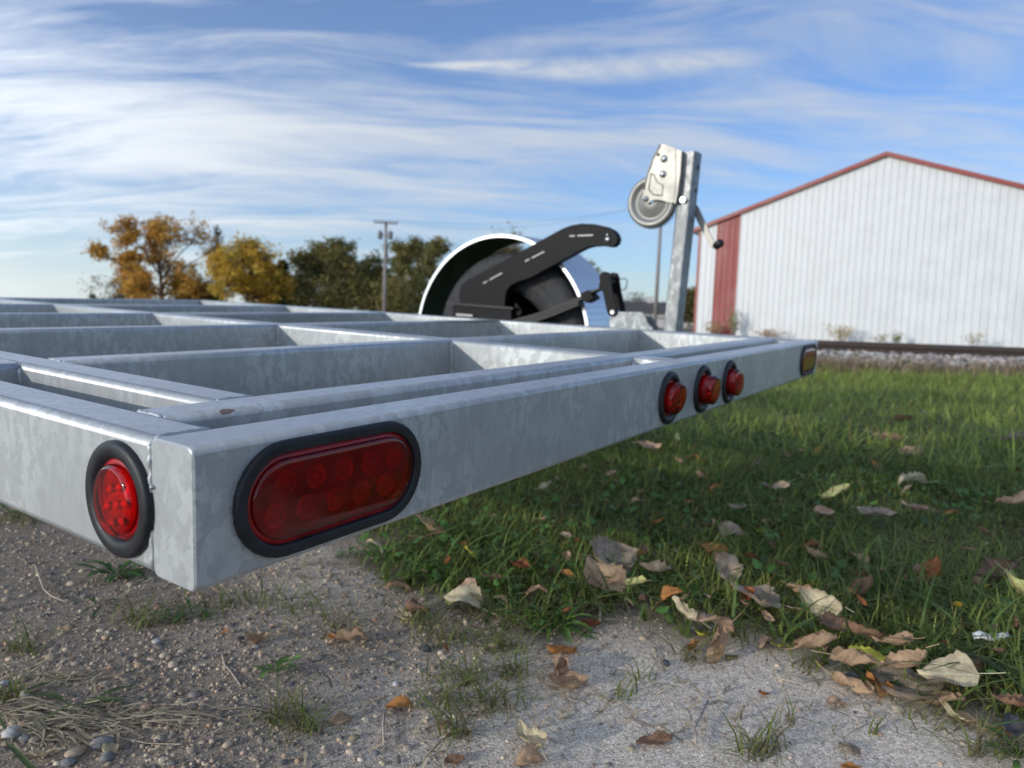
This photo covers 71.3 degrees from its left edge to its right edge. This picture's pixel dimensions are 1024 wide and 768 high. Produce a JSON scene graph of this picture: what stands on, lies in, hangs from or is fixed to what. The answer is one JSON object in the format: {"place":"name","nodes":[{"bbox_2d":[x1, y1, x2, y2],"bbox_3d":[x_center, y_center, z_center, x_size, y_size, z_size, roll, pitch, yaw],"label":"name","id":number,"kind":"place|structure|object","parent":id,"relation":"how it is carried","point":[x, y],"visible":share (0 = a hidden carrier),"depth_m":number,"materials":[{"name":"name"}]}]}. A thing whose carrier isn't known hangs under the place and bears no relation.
{"place":"outdoors","nodes":[
{"label":"outdoors","id":0,"kind":"place"},
{"bbox_2d":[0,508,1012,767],"bbox_3d":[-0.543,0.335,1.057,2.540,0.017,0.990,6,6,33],"label":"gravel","id":1,"kind":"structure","parent":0,"point":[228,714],"depth_m":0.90,"materials":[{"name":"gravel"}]},
{"bbox_2d":[0,325,1023,767],"bbox_3d":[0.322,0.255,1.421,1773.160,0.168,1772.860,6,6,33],"label":"ground","id":2,"kind":"structure","parent":0,"point":[592,739],"depth_m":0.89,"materials":[{"name":"plant"}]},
{"bbox_2d":[0,725,22,739],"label":"stone","id":3,"kind":"object","parent":2,"relation":"on","point":[8,732],"visible":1,"depth_m":0.74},
{"bbox_2d":[0,703,79,767],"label":"weed plant","id":4,"kind":"object","parent":2,"relation":"on","point":[23,758],"visible":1,"depth_m":0.70,"materials":[{"name":"green plant"}]},
{"bbox_2d":[64,746,83,757],"bbox_3d":[-0.436,0.368,0.711,0.014,0.010,0.017,6,6,33],"label":"stone","id":5,"kind":"object","parent":2,"relation":"on","point":[75,752],"visible":1,"depth_m":0.71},
{"bbox_2d":[32,685,135,711],"bbox_3d":[-0.488,0.353,0.801,0.109,0.012,0.055,1,5,-15],"label":"weed plant","id":6,"kind":"object","parent":2,"relation":"on","point":[55,695],"visible":0.97,"depth_m":0.80,"materials":[{"name":"green plant"}]},
{"bbox_2d":[89,735,114,750],"bbox_3d":[-0.418,0.366,0.730,0.017,0.012,0.023,6,6,33],"label":"stone","id":7,"kind":"object","parent":2,"relation":"on","point":[99,742],"visible":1,"depth_m":0.72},
{"bbox_2d":[102,742,118,752],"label":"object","id":8,"kind":"object","parent":7,"relation":"on","point":[106,747],"visible":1,"depth_m":0.72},
{"bbox_2d":[99,751,114,762],"bbox_3d":[-0.401,0.370,0.707,0.012,0.011,0.014,6,6,33],"label":"stone","id":9,"kind":"object","parent":2,"relation":"on","point":[105,757],"visible":1,"depth_m":0.70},
{"bbox_2d":[74,560,149,583],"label":"weed plant","id":10,"kind":"object","parent":2,"relation":"on","point":[135,572],"visible":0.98,"depth_m":1.18,"materials":[{"name":"green plant"}]},
{"bbox_2d":[77,272,169,299],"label":"shrub","id":11,"kind":"object","parent":2,"relation":"on","point":[118,296],"visible":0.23,"depth_m":98.50,"materials":[{"name":"brown plant"}]},
{"bbox_2d":[80,211,232,299],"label":"autumn tree","id":12,"kind":"object","parent":2,"relation":"on","point":[135,275],"visible":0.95,"depth_m":81.47,"materials":[{"name":"orange plant"}]},
{"bbox_2d":[155,599,212,623],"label":"weed plant","id":13,"kind":"object","parent":2,"relation":"on","point":[180,615],"visible":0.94,"depth_m":1.03,"materials":[{"name":"green plant"}]},
{"bbox_2d":[159,262,231,301],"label":"shrub","id":14,"kind":"object","parent":2,"relation":"on","point":[211,297],"visible":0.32,"depth_m":82.56,"materials":[{"name":"brown plant"}]},
{"bbox_2d":[205,225,224,299],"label":"bare tree","id":15,"kind":"object","parent":2,"relation":"on","point":[217,233],"visible":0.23,"depth_m":90.08,"materials":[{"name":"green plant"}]},
{"bbox_2d":[200,231,297,304],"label":"autumn tree","id":16,"kind":"object","parent":2,"relation":"on","point":[256,279],"visible":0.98,"depth_m":77.21,"materials":[{"name":"yellow plant"}]},
{"bbox_2d":[245,632,268,643],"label":"fallen leaf","id":17,"kind":"object","parent":2,"relation":"on","point":[253,638],"visible":1,"depth_m":0.96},
{"bbox_2d":[253,655,303,678],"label":"weed plant","id":18,"kind":"object","parent":2,"relation":"on","point":[284,659],"visible":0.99,"depth_m":0.88,"materials":[{"name":"green plant"}]},
{"bbox_2d":[268,259,294,305],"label":"conifer tree","id":19,"kind":"object","parent":2,"relation":"on","point":[285,266],"visible":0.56,"depth_m":79.67,"materials":[{"name":"green plant"}]},
{"bbox_2d":[272,259,381,310],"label":"shrub","id":20,"kind":"object","parent":2,"relation":"on","point":[330,297],"visible":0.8,"depth_m":80.89,"materials":[{"name":"green plant"}]},
{"bbox_2d":[283,235,375,304],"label":"olive tree","id":21,"kind":"object","parent":2,"relation":"on","point":[337,251],"visible":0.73,"depth_m":82.95,"materials":[{"name":"green plant"}]},
{"bbox_2d":[329,710,352,724],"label":"fallen leaf","id":22,"kind":"object","parent":2,"relation":"on","point":[338,718],"visible":0.98,"depth_m":0.79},
{"bbox_2d":[329,625,375,643],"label":"fallen leaf","id":23,"kind":"object","parent":2,"relation":"on","point":[355,631],"visible":1,"depth_m":0.97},
{"bbox_2d":[350,249,398,311],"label":"olive tree","id":24,"kind":"object","parent":2,"relation":"on","point":[373,262],"visible":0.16,"depth_m":88.23,"materials":[{"name":"green plant"}]},
{"bbox_2d":[358,539,411,563],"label":"weed plant","id":25,"kind":"object","parent":2,"relation":"on","point":[379,551],"visible":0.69,"depth_m":1.30,"materials":[{"name":"green plant"}]},
{"bbox_2d":[338,263,432,313],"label":"shrub","id":26,"kind":"object","parent":2,"relation":"on","point":[399,299],"visible":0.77,"depth_m":80.20,"materials":[{"name":"green plant"}]},
{"bbox_2d":[374,219,396,311],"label":"utility pole","id":27,"kind":"object","parent":2,"relation":"on","point":[385,235],"visible":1,"depth_m":64.15,"materials":[{"name":"grey paint"}]},
{"bbox_2d":[370,577,410,590],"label":"fallen leaf","id":28,"kind":"object","parent":2,"relation":"on","point":[401,582],"visible":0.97,"depth_m":1.15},
{"bbox_2d":[385,694,420,708],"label":"fallen leaf","id":29,"kind":"object","parent":2,"relation":"on","point":[401,701],"visible":0.99,"depth_m":0.82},
{"bbox_2d":[0,144,817,591],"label":"flat trailer","id":30,"kind":"object","parent":2,"relation":"on","point":[194,444],"visible":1,"depth_m":0.89,"materials":[{"name":"metal"}]},
{"bbox_2d":[380,235,454,310],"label":"olive tree","id":31,"kind":"object","parent":2,"relation":"on","point":[414,249],"visible":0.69,"depth_m":85.35,"materials":[{"name":"green plant"}]},
{"bbox_2d":[405,597,429,613],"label":"fallen leaf","id":32,"kind":"object","parent":2,"relation":"on","point":[412,605],"visible":0.91,"depth_m":1.07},
{"bbox_2d":[398,551,454,585],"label":"weed plant","id":33,"kind":"object","parent":2,"relation":"on","point":[410,560],"visible":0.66,"depth_m":1.24,"materials":[{"name":"green plant"}]},
{"bbox_2d":[441,753,464,763],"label":"fallen leaf","id":34,"kind":"object","parent":2,"relation":"on","point":[453,758],"visible":1,"depth_m":0.72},
{"bbox_2d":[444,583,493,613],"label":"fallen leaf","id":35,"kind":"object","parent":2,"relation":"on","point":[459,592],"visible":0.93,"depth_m":1.08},
{"bbox_2d":[444,588,514,610],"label":"fallen leaf","id":36,"kind":"object","parent":2,"relation":"on","point":[486,600],"visible":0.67,"depth_m":1.10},
{"bbox_2d":[474,567,525,598],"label":"weed plant","id":37,"kind":"object","parent":2,"relation":"on","point":[487,572],"visible":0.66,"depth_m":1.19,"materials":[{"name":"green plant"}]},
{"bbox_2d":[0,541,1003,767],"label":"straw","id":38,"kind":"object","parent":2,"relation":"on","point":[42,729],"visible":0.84,"depth_m":0.80,"materials":[{"name":"plant"}]},
{"bbox_2d":[491,222,525,254],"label":"olive tree","id":39,"kind":"object","parent":2,"relation":"on","point":[514,248],"visible":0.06,"depth_m":90.47,"materials":[{"name":"green plant"}]},
{"bbox_2d":[0,509,1023,767],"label":"sparse grass","id":40,"kind":"structure","parent":2,"relation":"on","point":[280,711],"depth_m":0.85,"materials":[{"name":"plant"}]},
{"bbox_2d":[514,718,547,760],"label":"fallen leaf","id":41,"kind":"object","parent":2,"relation":"on","point":[525,732],"visible":0.98,"depth_m":0.76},
{"bbox_2d":[514,742,551,765],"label":"fallen leaf","id":42,"kind":"object","parent":2,"relation":"on","point":[528,753],"visible":1,"depth_m":0.72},
{"bbox_2d":[504,540,564,572],"bbox_3d":[0.029,0.317,1.334,0.129,0.023,0.117,6,6,33],"label":"weed plant","id":43,"kind":"object","parent":2,"relation":"on","point":[516,552],"visible":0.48,"depth_m":1.34,"materials":[{"name":"green plant"}]},
{"bbox_2d":[518,605,598,642],"bbox_3d":[0.073,0.346,1.041,0.114,0.028,0.106,-2,7,-39],"label":"weed plant","id":44,"kind":"object","parent":2,"relation":"on","point":[564,625],"visible":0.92,"depth_m":1.04,"materials":[{"name":"green plant"}]},
{"bbox_2d":[553,654,568,676],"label":"fallen leaf","id":45,"kind":"object","parent":2,"relation":"on","point":[564,664],"visible":1,"depth_m":0.92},
{"bbox_2d":[538,668,587,688],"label":"fallen leaf","id":46,"kind":"object","parent":2,"relation":"on","point":[561,680],"visible":0.98,"depth_m":0.89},
{"bbox_2d":[546,643,580,653],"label":"fallen leaf","id":47,"kind":"object","parent":2,"relation":"on","point":[554,649],"visible":0.99,"depth_m":0.96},
{"bbox_2d":[219,396,1023,651],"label":"leaf litter","id":48,"kind":"object","parent":2,"relation":"on","point":[567,572],"visible":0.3,"depth_m":1.29,"materials":[{"name":"plant"}]},
{"bbox_2d":[624,297,665,327],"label":"house","id":49,"kind":"structure","parent":2,"relation":"on","point":[647,307],"depth_m":72.79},
{"bbox_2d":[653,226,661,323],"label":"slender pole","id":50,"kind":"object","parent":2,"relation":"on","point":[655,313],"visible":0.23,"depth_m":58.45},
{"bbox_2d":[633,523,685,543],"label":"weed plant","id":51,"kind":"object","parent":2,"relation":"on","point":[661,525],"visible":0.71,"depth_m":1.46,"materials":[{"name":"green plant"}]},
{"bbox_2d":[635,730,684,744],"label":"fallen leaf","id":52,"kind":"object","parent":2,"relation":"on","point":[658,737],"visible":1,"depth_m":0.77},
{"bbox_2d":[653,585,682,605],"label":"fallen leaf","id":53,"kind":"object","parent":2,"relation":"on","point":[667,591],"visible":0.91,"depth_m":1.12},
{"bbox_2d":[317,410,1023,744],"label":"thatch","id":54,"kind":"object","parent":2,"relation":"on","point":[944,711],"visible":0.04,"depth_m":1.14,"materials":[{"name":"plant"}]},
{"bbox_2d":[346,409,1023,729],"bbox_3d":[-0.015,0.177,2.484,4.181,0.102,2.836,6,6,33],"label":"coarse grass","id":55,"kind":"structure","parent":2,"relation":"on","point":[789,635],"depth_m":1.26,"materials":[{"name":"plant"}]},
{"bbox_2d":[583,556,633,605],"bbox_3d":[0.158,0.321,1.154,0.085,0.024,0.127,-3,28,-36],"label":"fallen leaf","id":56,"kind":"object","parent":55,"relation":"on","point":[611,570],"visible":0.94,"depth_m":1.18,"materials":[{"name":"plant"}]},
{"bbox_2d":[353,433,1023,751],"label":"grass","id":57,"kind":"structure","parent":2,"relation":"on","point":[785,541],"depth_m":1.43,"materials":[{"name":"plant"}]},
{"bbox_2d":[416,514,446,534],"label":"fallen leaf","id":58,"kind":"object","parent":57,"relation":"on","point":[430,521],"visible":0.83,"depth_m":1.41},
{"bbox_2d":[579,533,637,571],"bbox_3d":[0.172,0.302,1.259,0.139,0.030,0.101,1,30,-31],"label":"fallen leaf","id":59,"kind":"object","parent":57,"relation":"on","point":[603,547],"visible":0.86,"depth_m":1.28,"materials":[{"name":"plant"}]},
{"bbox_2d":[637,440,661,448],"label":"fallen leaf","id":60,"kind":"object","parent":57,"relation":"on","point":[646,444],"visible":0.95,"depth_m":2.31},
{"bbox_2d":[632,557,671,571],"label":"fallen leaf","id":61,"kind":"object","parent":57,"relation":"on","point":[662,567],"visible":0.96,"depth_m":1.20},
{"bbox_2d":[697,542,729,555],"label":"fallen leaf","id":62,"kind":"object","parent":57,"relation":"on","point":[705,546],"visible":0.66,"depth_m":1.35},
{"bbox_2d":[732,582,802,608],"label":"fallen leaf","id":63,"kind":"object","parent":57,"relation":"on","point":[761,598],"visible":0.94,"depth_m":1.12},
{"bbox_2d":[779,580,812,592],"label":"fallen leaf","id":64,"kind":"object","parent":57,"relation":"on","point":[792,586],"visible":0.58,"depth_m":1.15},
{"bbox_2d":[805,544,830,558],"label":"fallen leaf","id":65,"kind":"object","parent":57,"relation":"on","point":[815,553],"visible":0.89,"depth_m":1.31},
{"bbox_2d":[799,588,853,616],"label":"fallen leaf","id":66,"kind":"object","parent":57,"relation":"on","point":[829,602],"visible":0.88,"depth_m":1.08,"materials":[{"name":"plant"}]},
{"bbox_2d":[818,610,847,631],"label":"fallen leaf","id":67,"kind":"object","parent":57,"relation":"on","point":[833,621],"visible":1,"depth_m":1.02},
{"bbox_2d":[818,483,849,497],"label":"fallen leaf","id":68,"kind":"object","parent":57,"relation":"on","point":[843,486],"visible":0.88,"depth_m":1.78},
{"bbox_2d":[840,574,872,599],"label":"fallen leaf","id":69,"kind":"object","parent":57,"relation":"on","point":[865,584],"visible":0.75,"depth_m":1.16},
{"bbox_2d":[847,619,888,638],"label":"fallen leaf","id":70,"kind":"object","parent":57,"relation":"on","point":[856,628],"visible":0.89,"depth_m":0.98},
{"bbox_2d":[848,645,891,660],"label":"fallen leaf","id":71,"kind":"object","parent":57,"relation":"on","point":[877,655],"visible":0.6,"depth_m":0.93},
{"bbox_2d":[850,505,896,515],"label":"fallen leaf","id":72,"kind":"object","parent":57,"relation":"on","point":[869,509],"visible":1,"depth_m":1.58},
{"bbox_2d":[871,631,924,645],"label":"fallen leaf","id":73,"kind":"object","parent":57,"relation":"on","point":[902,635],"visible":1,"depth_m":0.96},
{"bbox_2d":[883,643,938,668],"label":"fallen leaf","id":74,"kind":"object","parent":57,"relation":"on","point":[917,655],"visible":1,"depth_m":0.91,"materials":[{"name":"plant"}]},
{"bbox_2d":[916,556,940,581],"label":"fallen leaf","id":75,"kind":"object","parent":57,"relation":"on","point":[935,561],"visible":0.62,"depth_m":1.26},
{"bbox_2d":[916,650,1004,686],"bbox_3d":[0.546,0.351,0.870,0.094,0.016,0.068,-11,11,29],"label":"fallen leaf","id":76,"kind":"object","parent":57,"relation":"on","point":[958,677],"visible":0.98,"depth_m":0.88,"materials":[{"name":"plant"}]},
{"bbox_2d":[972,631,1008,640],"bbox_3d":[0.669,0.352,0.997,0.045,0.011,0.010,-3,33,9],"label":"paper scrap","id":77,"kind":"object","parent":57,"relation":"on","point":[983,637],"visible":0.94,"depth_m":1.00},
{"bbox_2d":[973,556,1023,579],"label":"fallen leaf","id":78,"kind":"object","parent":57,"relation":"on","point":[1002,563],"visible":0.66,"depth_m":1.27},
{"bbox_2d":[982,490,1023,503],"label":"fallen leaf","id":79,"kind":"object","parent":57,"relation":"on","point":[1017,498],"visible":1,"depth_m":1.73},
{"bbox_2d":[994,560,1023,594],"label":"fallen leaf","id":80,"kind":"object","parent":57,"relation":"on","point":[1016,582],"visible":0.97,"depth_m":1.17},
{"bbox_2d":[1003,711,1023,735],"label":"stone","id":81,"kind":"object","parent":57,"relation":"on","point":[1015,728],"visible":1,"depth_m":0.77,"materials":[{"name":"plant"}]},
{"bbox_2d":[683,286,695,328],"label":"olive tree","id":82,"kind":"object","parent":2,"relation":"on","point":[689,307],"visible":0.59,"depth_m":69.52,"materials":[{"name":"green plant"}]},
{"bbox_2d":[359,411,1023,695],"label":"clover","id":83,"kind":"object","parent":2,"relation":"on","point":[756,563],"visible":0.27,"depth_m":1.53,"materials":[{"name":"green plant"}]},
{"bbox_2d":[660,576,722,603],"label":"weed plant","id":84,"kind":"object","parent":2,"relation":"on","point":[692,586],"visible":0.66,"depth_m":1.20,"materials":[{"name":"green plant"}]},
{"bbox_2d":[672,595,711,628],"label":"fallen leaf","id":85,"kind":"object","parent":2,"relation":"on","point":[685,610],"visible":0.98,"depth_m":1.04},
{"bbox_2d":[683,611,734,631],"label":"fallen leaf","id":86,"kind":"object","parent":2,"relation":"on","point":[724,621],"visible":0.89,"depth_m":1.02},
{"bbox_2d":[702,321,727,333],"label":"weed clump","id":87,"kind":"object","parent":2,"relation":"on","point":[714,327],"visible":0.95,"depth_m":27.87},
{"bbox_2d":[706,613,740,662],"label":"fallen leaf","id":88,"kind":"object","parent":2,"relation":"on","point":[722,632],"visible":0.98,"depth_m":0.98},
{"bbox_2d":[716,554,744,582],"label":"fallen leaf","id":89,"kind":"object","parent":2,"relation":"on","point":[725,562],"visible":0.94,"depth_m":1.24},
{"bbox_2d":[718,521,743,537],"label":"fallen leaf","id":90,"kind":"object","parent":2,"relation":"on","point":[731,527],"visible":0.6,"depth_m":1.46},
{"bbox_2d":[724,306,741,334],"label":"weed clump","id":91,"kind":"object","parent":2,"relation":"on","point":[735,320],"visible":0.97,"depth_m":27.37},
{"bbox_2d":[757,633,779,648],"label":"fallen leaf","id":92,"kind":"object","parent":2,"relation":"on","point":[762,641],"visible":0.93,"depth_m":1.01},
{"bbox_2d":[789,629,836,648],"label":"fallen leaf","id":93,"kind":"object","parent":2,"relation":"on","point":[822,637],"visible":1,"depth_m":0.95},
{"bbox_2d":[617,359,1023,486],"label":"meadow grass","id":94,"kind":"structure","parent":2,"relation":"on","point":[914,381],"depth_m":3.48,"materials":[{"name":"plant"}]},
{"bbox_2d":[996,431,1023,442],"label":"fallen leaf","id":95,"kind":"object","parent":94,"relation":"on","point":[1016,434],"visible":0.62,"depth_m":2.76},
{"bbox_2d":[821,322,854,340],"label":"weed clump","id":96,"kind":"object","parent":2,"relation":"on","point":[840,334],"visible":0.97,"depth_m":25.11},
{"bbox_2d":[815,660,874,693],"bbox_3d":[0.421,0.375,0.908,0.016,0.019,0.091,-2,0,-29],"label":"fallen leaf","id":97,"kind":"object","parent":2,"relation":"on","point":[841,678],"visible":1,"depth_m":0.89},
{"bbox_2d":[811,645,883,665],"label":"fallen leaf","id":98,"kind":"object","parent":2,"relation":"on","point":[851,656],"visible":1,"depth_m":0.90,"materials":[{"name":"plant"}]},
{"bbox_2d":[693,151,1023,346],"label":"metal shed","id":99,"kind":"structure","parent":2,"relation":"on","point":[915,250],"depth_m":25.06,"materials":[{"name":"white paint"}]},
{"bbox_2d":[842,663,902,685],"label":"weed plant","id":100,"kind":"object","parent":2,"relation":"on","point":[867,668],"visible":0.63,"depth_m":0.94,"materials":[{"name":"green plant"}]},
{"bbox_2d":[865,671,893,702],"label":"fallen leaf","id":101,"kind":"object","parent":2,"relation":"on","point":[870,676],"visible":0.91,"depth_m":0.89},
{"bbox_2d":[849,655,943,701],"bbox_3d":[0.486,0.373,0.898,0.095,0.030,0.105,6,7,36],"label":"fallen leaf","id":102,"kind":"object","parent":2,"relation":"on","point":[901,690],"visible":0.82,"depth_m":0.90,"materials":[{"name":"plant"}]},
{"bbox_2d":[800,339,1023,348],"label":"railway rail","id":103,"kind":"object","parent":2,"relation":"on","point":[920,344],"visible":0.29,"depth_m":10.35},
{"bbox_2d":[897,471,937,485],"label":"fallen leaf","id":104,"kind":"object","parent":2,"relation":"on","point":[916,476],"visible":0.99,"depth_m":1.95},
{"bbox_2d":[815,348,1023,380],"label":"grass","id":105,"kind":"structure","parent":2,"relation":"on","point":[899,365],"depth_m":7.32,"materials":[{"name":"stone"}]},
{"bbox_2d":[817,342,1023,357],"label":"railway rail","id":106,"kind":"object","parent":2,"relation":"on","point":[940,350],"visible":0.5,"depth_m":8.89,"materials":[{"name":"metal"}]},
{"bbox_2d":[817,349,1023,373],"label":"ballast","id":107,"kind":"structure","parent":2,"relation":"on","point":[842,353],"depth_m":8.50,"materials":[{"name":"gravel"}]},
{"bbox_2d":[926,691,964,705],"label":"fallen leaf","id":108,"kind":"object","parent":2,"relation":"on","point":[956,695],"visible":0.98,"depth_m":0.86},
{"bbox_2d":[939,700,995,729],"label":"fallen leaf","id":109,"kind":"object","parent":2,"relation":"on","point":[962,713],"visible":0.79,"depth_m":0.83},
{"bbox_2d":[933,598,1023,630],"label":"weed plant","id":110,"kind":"object","parent":2,"relation":"on","point":[979,608],"visible":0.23,"depth_m":1.13,"materials":[{"name":"green plant"}]},
{"bbox_2d":[980,725,1023,767],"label":"weed plant","id":111,"kind":"object","parent":2,"relation":"on","point":[1016,764],"visible":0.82,"depth_m":0.77,"materials":[{"name":"green plant"}]},
{"bbox_2d":[991,692,1023,706],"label":"fallen leaf","id":112,"kind":"object","parent":2,"relation":"on","point":[1014,699],"visible":1,"depth_m":0.82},
{"bbox_2d":[0,0,1023,324],"label":"sky","id":113,"kind":"structure","parent":0,"point":[290,123],"materials":[{"name":"blue"}]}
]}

